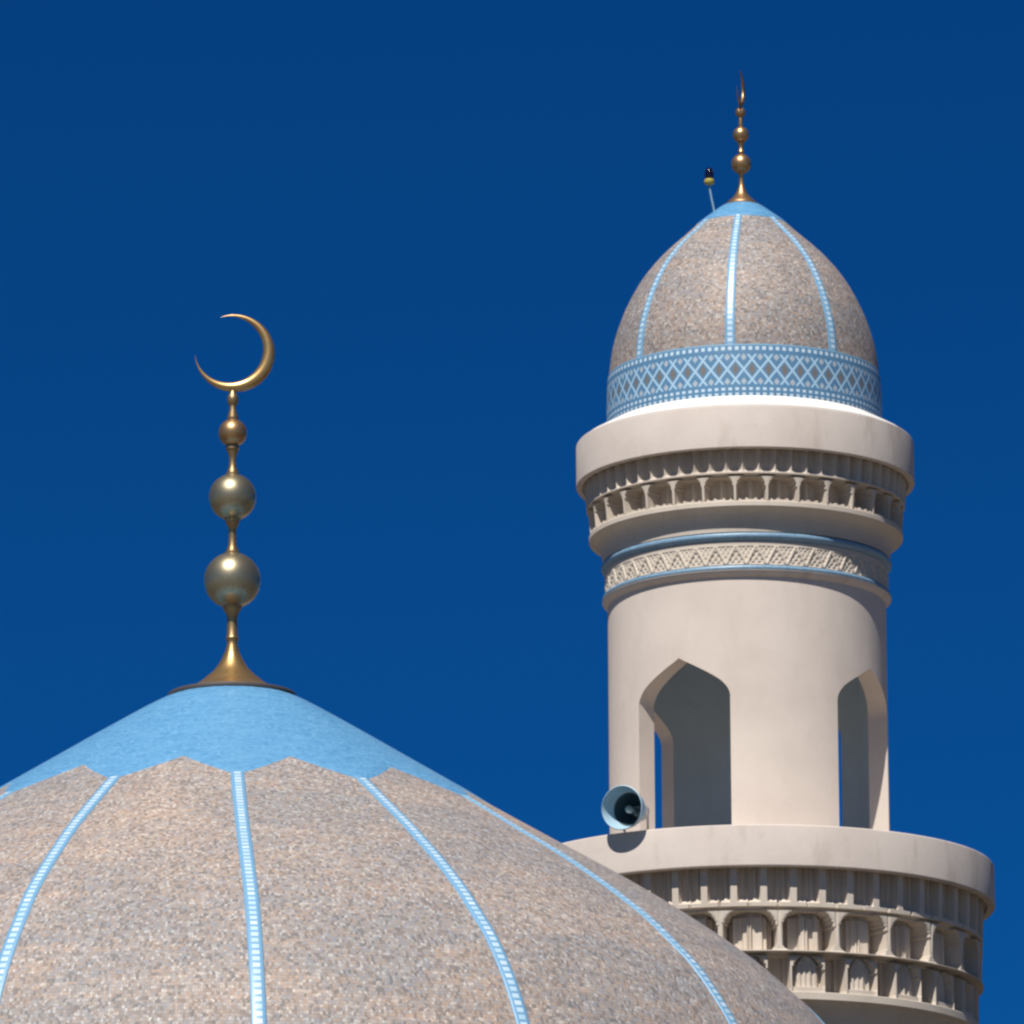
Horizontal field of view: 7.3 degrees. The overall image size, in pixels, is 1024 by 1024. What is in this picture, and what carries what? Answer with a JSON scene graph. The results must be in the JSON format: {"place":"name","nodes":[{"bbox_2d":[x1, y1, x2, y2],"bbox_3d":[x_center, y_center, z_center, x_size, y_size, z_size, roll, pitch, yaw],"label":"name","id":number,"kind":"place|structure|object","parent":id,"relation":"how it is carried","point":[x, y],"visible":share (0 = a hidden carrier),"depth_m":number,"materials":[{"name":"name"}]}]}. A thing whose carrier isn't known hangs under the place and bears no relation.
{"place":"outdoors","nodes":[
{"label":"outdoors","id":0,"kind":"place"},
{"bbox_2d":[0,315,824,1023],"bbox_3d":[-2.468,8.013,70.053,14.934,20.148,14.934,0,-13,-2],"label":"mosque dome","id":1,"kind":"structure","parent":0,"point":[232,839],"depth_m":67.03,"materials":[{"name":"stone"}]},
{"bbox_2d":[0,0,1023,1023],"label":"sky","id":2,"kind":"structure","parent":0,"point":[442,221],"materials":[{"name":"blue"}]},
{"bbox_2d":[562,70,994,1023],"bbox_3d":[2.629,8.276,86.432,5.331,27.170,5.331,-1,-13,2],"label":"minaret","id":3,"kind":"object","parent":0,"point":[744,470],"visible":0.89,"depth_m":86.87,"materials":[{"name":"stone"}]},
{"bbox_2d":[601,785,649,831],"bbox_3d":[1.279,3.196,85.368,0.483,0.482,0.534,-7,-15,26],"label":"horn loudspeaker","id":4,"kind":"object","parent":3,"relation":"attached to","point":[624,807],"visible":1,"depth_m":85.35,"materials":[{"name":"paint"}]},
{"bbox_2d":[704,167,714,211],"bbox_3d":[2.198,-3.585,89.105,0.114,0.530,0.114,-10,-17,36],"label":"warning lamp","id":5,"kind":"object","parent":3,"relation":"attached to","point":[709,177],"visible":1,"depth_m":89.10,"materials":[{"name":"paint"}]}
]}

